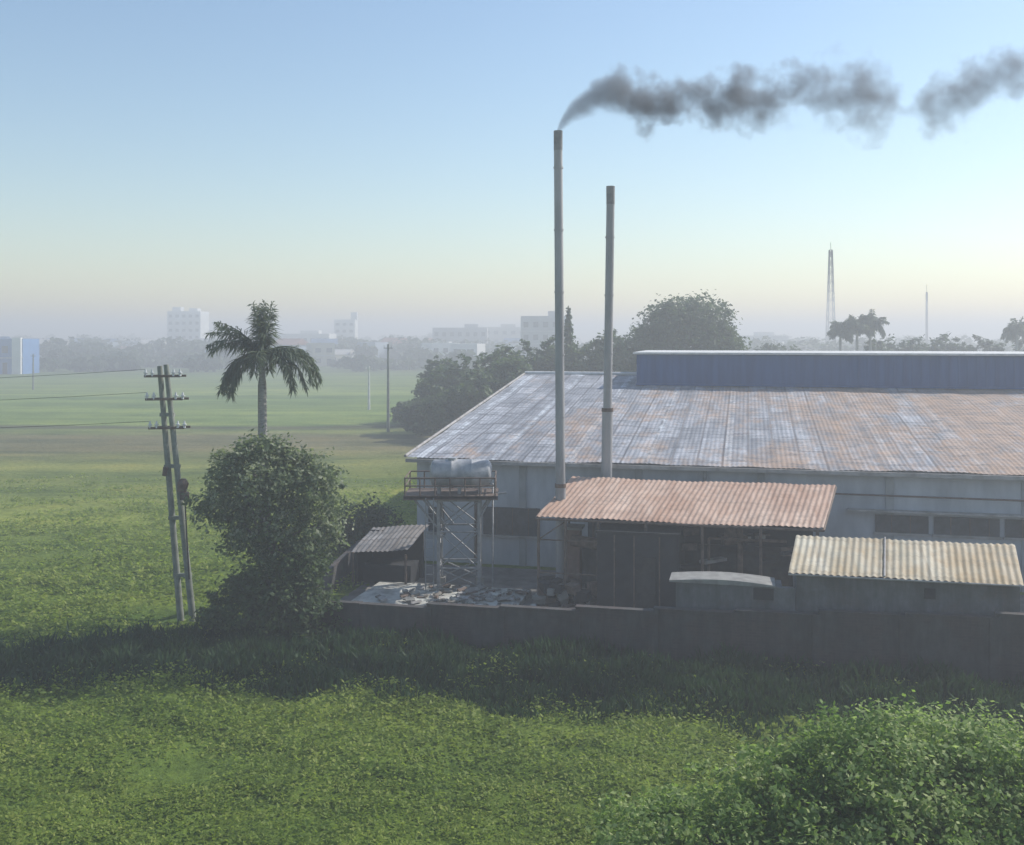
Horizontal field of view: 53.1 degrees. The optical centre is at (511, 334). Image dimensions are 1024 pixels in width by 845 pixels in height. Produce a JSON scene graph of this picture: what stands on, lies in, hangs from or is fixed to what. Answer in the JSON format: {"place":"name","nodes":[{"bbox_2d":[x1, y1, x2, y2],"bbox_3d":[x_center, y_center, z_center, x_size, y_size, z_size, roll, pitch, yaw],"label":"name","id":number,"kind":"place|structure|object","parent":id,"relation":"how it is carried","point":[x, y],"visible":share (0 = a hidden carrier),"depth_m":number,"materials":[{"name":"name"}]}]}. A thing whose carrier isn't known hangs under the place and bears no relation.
{"place":"outdoors","nodes":[
{"label":"outdoors","id":0,"kind":"place"},
{"bbox_2d":[0,338,38,373],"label":"blue house","id":1,"kind":"structure","parent":0,"point":[16,355],"depth_m":257.50,"materials":[{"name":"paint"}]},
{"bbox_2d":[121,341,138,347],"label":"house","id":2,"kind":"structure","parent":0,"point":[134,342],"depth_m":483.46,"materials":[{"name":"paint"}]},
{"bbox_2d":[140,339,156,348],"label":"house","id":3,"kind":"structure","parent":0,"point":[144,341],"depth_m":435.48,"materials":[{"name":"paint"}]},
{"bbox_2d":[421,343,457,363],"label":"house","id":4,"kind":"structure","parent":0,"point":[440,347],"depth_m":322.32,"materials":[{"name":"paint"}]},
{"bbox_2d":[0,336,1023,844],"bbox_3d":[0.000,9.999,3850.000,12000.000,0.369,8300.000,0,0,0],"label":"ground","id":5,"kind":"structure","parent":0,"point":[332,412],"depth_m":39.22,"materials":[{"name":"green plant"}]},
{"bbox_2d":[0,336,10,338],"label":"blue house","id":6,"kind":"structure","parent":5,"relation":"on","point":[4,337],"depth_m":267.43,"materials":[{"name":"paint"}]},
{"bbox_2d":[32,354,35,389],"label":"field post","id":7,"kind":"object","parent":5,"relation":"on","point":[33,373],"visible":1,"depth_m":184.89,"materials":[{"name":"concrete"}]},
{"bbox_2d":[39,339,68,347],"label":"house","id":8,"kind":"structure","parent":5,"relation":"on","point":[41,341],"depth_m":357.90,"materials":[{"name":"paint"}]},
{"bbox_2d":[2,364,195,621],"bbox_3d":[-34.425,5.527,41.270,48.163,8.972,0.955,0,0,14],"label":"utility pole","id":9,"kind":"object","parent":5,"relation":"on","point":[181,483],"visible":0.98,"depth_m":35.66,"materials":[{"name":"concrete"}]},
{"bbox_2d":[167,307,208,342],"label":"apartment block","id":10,"kind":"structure","parent":5,"relation":"on","point":[191,324],"depth_m":493.00,"materials":[{"name":"paint"}]},
{"bbox_2d":[222,339,254,367],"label":"house","id":11,"kind":"structure","parent":5,"relation":"on","point":[232,351],"depth_m":304.77,"materials":[{"name":"paint"}]},
{"bbox_2d":[202,299,324,573],"bbox_3d":[-9.262,4.341,37.994,4.520,11.326,2.619,0,0,0],"label":"palm tree","id":12,"kind":"object","parent":5,"relation":"on","point":[259,352],"visible":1,"depth_m":37.82,"materials":[{"name":"green plant"}]},
{"bbox_2d":[176,425,353,589],"bbox_3d":[-8.246,6.566,34.576,5.874,6.888,4.517,0,0,0],"label":"leafy tree","id":13,"kind":"object","parent":5,"relation":"on","point":[279,488],"visible":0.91,"depth_m":34.17,"materials":[{"name":"green plant"}]},
{"bbox_2d":[192,537,351,640],"bbox_3d":[-7.894,8.321,33.899,5.325,3.435,3.292,0,0,0],"label":"shrub","id":14,"kind":"object","parent":5,"relation":"on","point":[253,596],"visible":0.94,"depth_m":33.29,"materials":[{"name":"green plant"}]},
{"bbox_2d":[272,338,307,352],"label":"house","id":15,"kind":"structure","parent":5,"relation":"on","point":[289,342],"depth_m":337.06,"materials":[{"name":"paint"}]},
{"bbox_2d":[273,331,335,342],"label":"factory building","id":16,"kind":"structure","parent":5,"relation":"on","point":[307,336],"depth_m":470.00,"materials":[{"name":"paint"}]},
{"bbox_2d":[306,343,334,365],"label":"house","id":17,"kind":"structure","parent":5,"relation":"on","point":[323,354],"depth_m":322.65,"materials":[{"name":"paint"}]},
{"bbox_2d":[311,339,337,344],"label":"house","id":18,"kind":"structure","parent":5,"relation":"on","point":[335,341],"depth_m":354.56,"materials":[{"name":"paint"}]},
{"bbox_2d":[335,349,354,360],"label":"house","id":19,"kind":"structure","parent":5,"relation":"on","point":[340,353],"depth_m":331.52,"materials":[{"name":"paint"}]},
{"bbox_2d":[334,312,357,338],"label":"office building","id":20,"kind":"structure","parent":5,"relation":"on","point":[346,328],"depth_m":495.00,"materials":[{"name":"paint"}]},
{"bbox_2d":[305,492,405,553],"bbox_3d":[-7.162,8.550,46.103,4.993,2.914,3.539,0,0,0],"label":"shrub","id":21,"kind":"object","parent":5,"relation":"on","point":[363,526],"visible":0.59,"depth_m":45.70,"materials":[{"name":"green plant"}]},
{"bbox_2d":[368,366,369,409],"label":"field post","id":22,"kind":"object","parent":5,"relation":"on","point":[368,387],"visible":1,"depth_m":135.88,"materials":[{"name":"concrete"}]},
{"bbox_2d":[357,342,387,358],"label":"house","id":23,"kind":"structure","parent":5,"relation":"on","point":[382,351],"depth_m":353.18,"materials":[{"name":"paint"}]},
{"bbox_2d":[384,344,392,431],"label":"field post","id":24,"kind":"object","parent":5,"relation":"on","point":[388,413],"visible":1,"depth_m":104.90,"materials":[{"name":"concrete"}]},
{"bbox_2d":[380,338,407,345],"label":"house","id":25,"kind":"structure","parent":5,"relation":"on","point":[389,339],"depth_m":377.99,"materials":[{"name":"paint"}]},
{"bbox_2d":[390,399,414,424],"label":"broad tree","id":26,"kind":"object","parent":5,"relation":"on","point":[396,410],"visible":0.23,"depth_m":110.97,"materials":[{"name":"green plant"}]},
{"bbox_2d":[396,398,435,435],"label":"broad tree","id":27,"kind":"object","parent":5,"relation":"on","point":[411,415],"visible":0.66,"depth_m":99.69,"materials":[{"name":"green plant"}]},
{"bbox_2d":[411,355,456,392],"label":"broad tree","id":28,"kind":"object","parent":5,"relation":"on","point":[429,367],"visible":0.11,"depth_m":117.28,"materials":[{"name":"green plant"}]},
{"bbox_2d":[413,366,460,432],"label":"broad tree","id":29,"kind":"object","parent":5,"relation":"on","point":[426,383],"visible":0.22,"depth_m":103.65,"materials":[{"name":"green plant"}]},
{"bbox_2d":[418,384,471,429],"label":"broad tree","id":30,"kind":"object","parent":5,"relation":"on","point":[442,412],"visible":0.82,"depth_m":96.67,"materials":[{"name":"green plant"}]},
{"bbox_2d":[432,324,487,343],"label":"factory building","id":31,"kind":"structure","parent":5,"relation":"on","point":[470,332],"depth_m":412.00,"materials":[{"name":"paint"}]},
{"bbox_2d":[439,352,493,394],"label":"broad tree","id":32,"kind":"object","parent":5,"relation":"on","point":[465,370],"visible":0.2,"depth_m":104.62,"materials":[{"name":"green plant"}]},
{"bbox_2d":[450,343,484,365],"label":"house","id":33,"kind":"structure","parent":5,"relation":"on","point":[476,348],"depth_m":298.06,"materials":[{"name":"paint"}]},
{"bbox_2d":[456,369,497,417],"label":"broad tree","id":34,"kind":"object","parent":5,"relation":"on","point":[477,389],"visible":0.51,"depth_m":96.05,"materials":[{"name":"green plant"}]},
{"bbox_2d":[478,324,520,344],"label":"factory building","id":35,"kind":"structure","parent":5,"relation":"on","point":[499,334],"depth_m":512.00,"materials":[{"name":"paint"}]},
{"bbox_2d":[476,344,534,385],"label":"broad tree","id":36,"kind":"object","parent":5,"relation":"on","point":[498,353],"visible":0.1,"depth_m":107.69,"materials":[{"name":"green plant"}]},
{"bbox_2d":[487,356,532,391],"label":"broad tree","id":37,"kind":"object","parent":5,"relation":"on","point":[503,378],"visible":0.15,"depth_m":98.58,"materials":[{"name":"green plant"}]},
{"bbox_2d":[0,616,1023,741],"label":"weeds","id":38,"kind":"object","parent":5,"relation":"on","point":[245,652],"visible":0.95,"depth_m":29.34,"materials":[{"name":"green plant"}]},
{"bbox_2d":[503,338,520,343],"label":"house","id":39,"kind":"structure","parent":5,"relation":"on","point":[511,339],"depth_m":398.57,"materials":[{"name":"paint"}]},
{"bbox_2d":[509,343,520,350],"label":"house","id":40,"kind":"structure","parent":5,"relation":"on","point":[512,344],"depth_m":350.59,"materials":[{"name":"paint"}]},
{"bbox_2d":[11,332,1023,371],"bbox_3d":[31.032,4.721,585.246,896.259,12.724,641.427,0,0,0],"label":"distant trees","id":41,"kind":"object","parent":5,"relation":"on","point":[87,353],"visible":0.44,"depth_m":308.45,"materials":[{"name":"plant"}]},
{"bbox_2d":[510,338,554,370],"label":"broad tree","id":42,"kind":"object","parent":5,"relation":"on","point":[527,348],"visible":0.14,"depth_m":110.88,"materials":[{"name":"green plant"}]},
{"bbox_2d":[529,335,587,371],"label":"broad tree","id":43,"kind":"object","parent":5,"relation":"on","point":[570,363],"visible":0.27,"depth_m":109.03,"materials":[{"name":"green plant"}]},
{"bbox_2d":[564,305,578,357],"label":"conifer tree","id":44,"kind":"object","parent":5,"relation":"on","point":[568,331],"visible":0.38,"depth_m":111.78,"materials":[{"name":"green plant"}]},
{"bbox_2d":[574,343,591,371],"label":"broad tree","id":45,"kind":"object","parent":5,"relation":"on","point":[579,357],"visible":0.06,"depth_m":111.14,"materials":[{"name":"green plant"}]},
{"bbox_2d":[577,328,631,371],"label":"broad tree","id":46,"kind":"object","parent":5,"relation":"on","point":[595,360],"visible":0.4,"depth_m":107.05,"materials":[{"name":"green plant"}]},
{"bbox_2d":[602,329,632,371],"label":"broad tree","id":47,"kind":"object","parent":5,"relation":"on","point":[622,339],"visible":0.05,"depth_m":117.40,"materials":[{"name":"green plant"}]},
{"bbox_2d":[292,539,1023,685],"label":"boundary wall","id":48,"kind":"structure","parent":5,"relation":"on","point":[990,646],"depth_m":30.80,"materials":[{"name":"concrete"},{"name":"plaster"}]},
{"bbox_2d":[617,289,751,371],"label":"broad tree","id":49,"kind":"object","parent":5,"relation":"on","point":[690,325],"visible":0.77,"depth_m":107.91,"materials":[{"name":"green plant"}]},
{"bbox_2d":[404,350,1023,591],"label":"warehouse","id":50,"kind":"structure","parent":5,"relation":"on","point":[913,445],"depth_m":47.25,"materials":[{"name":"corrugated metal"},{"name":"steel"}]},
{"bbox_2d":[427,507,1023,540],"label":"windows","id":51,"kind":"structure","parent":50,"relation":"in","point":[509,522],"depth_m":40.63,"materials":[{"name":"black glass"}]},
{"bbox_2d":[737,332,788,346],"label":"factory building","id":52,"kind":"structure","parent":5,"relation":"on","point":[771,336],"depth_m":411.00,"materials":[{"name":"paint"}]},
{"bbox_2d":[747,343,801,350],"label":"broad tree","id":53,"kind":"object","parent":5,"relation":"on","point":[767,347],"visible":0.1,"depth_m":154.09,"materials":[{"name":"green plant"}]},
{"bbox_2d":[573,688,1023,844],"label":"bush","id":54,"kind":"object","parent":5,"relation":"on","point":[941,768],"visible":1,"depth_m":16.23,"materials":[{"name":"green plant"}]},
{"bbox_2d":[825,242,835,341],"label":"lattice tower","id":55,"kind":"structure","parent":5,"relation":"on","point":[830,253],"depth_m":399.46,"materials":[{"name":"metal"}]},
{"bbox_2d":[826,320,853,350],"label":"palm tree","id":56,"kind":"object","parent":5,"relation":"on","point":[833,332],"visible":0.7,"depth_m":140.41,"materials":[{"name":"green plant"}]},
{"bbox_2d":[840,314,871,350],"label":"palm tree","id":57,"kind":"object","parent":5,"relation":"on","point":[853,326],"visible":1,"depth_m":137.61,"materials":[{"name":"green plant"}]},
{"bbox_2d":[858,309,889,350],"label":"palm tree","id":58,"kind":"object","parent":5,"relation":"on","point":[873,323],"visible":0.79,"depth_m":138.17,"materials":[{"name":"green plant"}]},
{"bbox_2d":[863,338,894,350],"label":"broad tree","id":59,"kind":"object","parent":5,"relation":"on","point":[874,342],"visible":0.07,"depth_m":141.99,"materials":[{"name":"green plant"}]},
{"bbox_2d":[883,334,929,350],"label":"broad tree","id":60,"kind":"object","parent":5,"relation":"on","point":[912,345],"visible":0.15,"depth_m":146.20,"materials":[{"name":"green plant"}]},
{"bbox_2d":[925,285,927,342],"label":"radio mast","id":61,"kind":"object","parent":5,"relation":"on","point":[926,328],"visible":0.77,"depth_m":399.66,"materials":[{"name":"metal"}]},
{"bbox_2d":[916,331,961,350],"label":"broad tree","id":62,"kind":"object","parent":5,"relation":"on","point":[950,346],"visible":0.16,"depth_m":147.45,"materials":[{"name":"green plant"}]},
{"bbox_2d":[958,334,1005,350],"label":"broad tree","id":63,"kind":"object","parent":5,"relation":"on","point":[987,345],"visible":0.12,"depth_m":147.09,"materials":[{"name":"green plant"}]},
{"bbox_2d":[1000,316,1023,350],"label":"palm tree","id":64,"kind":"object","parent":5,"relation":"on","point":[1012,330],"visible":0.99,"depth_m":143.74,"materials":[{"name":"green plant"}]},
{"bbox_2d":[1012,328,1023,350],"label":"broad tree","id":65,"kind":"object","parent":5,"relation":"on","point":[1020,342],"visible":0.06,"depth_m":149.56,"materials":[{"name":"green plant"}]},
{"bbox_2d":[0,0,1023,335],"label":"sky","id":66,"kind":"structure","parent":0,"point":[390,163],"materials":[{"name":"blue"}]},
{"bbox_2d":[521,311,565,363],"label":"concrete building","id":67,"kind":"structure","parent":0,"point":[535,330],"depth_m":294.00,"materials":[{"name":"paint"}]},
{"bbox_2d":[340,563,1023,612],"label":"yard pavement","id":68,"kind":"structure","parent":0,"point":[515,578],"depth_m":41.66,"materials":[{"name":"concrete"}]},
{"bbox_2d":[351,524,428,586],"bbox_3d":[-4.889,8.909,41.361,2.602,2.182,2.258,0,0,13],"label":"lean to shed","id":69,"kind":"object","parent":68,"relation":"on","point":[392,554],"visible":0.97,"depth_m":41.13,"materials":[{"name":"metal"}]},
{"bbox_2d":[351,581,530,605],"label":"pile of rubble","id":70,"kind":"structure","parent":68,"relation":"on","point":[391,592],"depth_m":38.66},
{"bbox_2d":[375,583,574,605],"bbox_3d":[-1.295,9.714,38.038,7.467,0.248,3.144,0,0,11],"label":"scrap pile","id":71,"kind":"object","parent":70,"relation":"on","point":[489,594],"visible":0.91,"depth_m":38.03,"materials":[{"name":"metal"}]},
{"bbox_2d":[403,457,506,589],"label":"water tank tower","id":72,"kind":"structure","parent":68,"relation":"on","point":[451,473],"depth_m":39.66,"materials":[{"name":"metal"}]},
{"bbox_2d":[553,130,565,584],"bbox_3d":[1.850,1.076,39.500,0.501,17.851,0.440,0,0,0],"label":"smoking chimney","id":73,"kind":"object","parent":68,"relation":"on","point":[560,489],"visible":0.88,"depth_m":39.35,"materials":[{"name":"metal"}]},
{"bbox_2d":[601,186,614,519],"bbox_3d":[3.957,1.927,42.500,0.624,16.153,0.495,0,0,0],"label":"chimney","id":74,"kind":"object","parent":68,"relation":"on","point":[607,439],"visible":0.81,"depth_m":42.34,"materials":[{"name":"metal"}]},
{"bbox_2d":[532,476,836,608],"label":"boiler shed","id":75,"kind":"structure","parent":68,"relation":"on","point":[652,535],"depth_m":37.27,"materials":[{"name":"metal"}]},
{"bbox_2d":[669,571,794,610],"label":"plaster outbuilding","id":76,"kind":"structure","parent":68,"relation":"on","point":[714,590],"depth_m":31.54,"materials":[{"name":"concrete"}]},
{"bbox_2d":[788,535,1023,614],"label":"brick store","id":77,"kind":"structure","parent":68,"relation":"on","point":[874,574],"depth_m":30.79,"materials":[{"name":"paint"}]}
]}

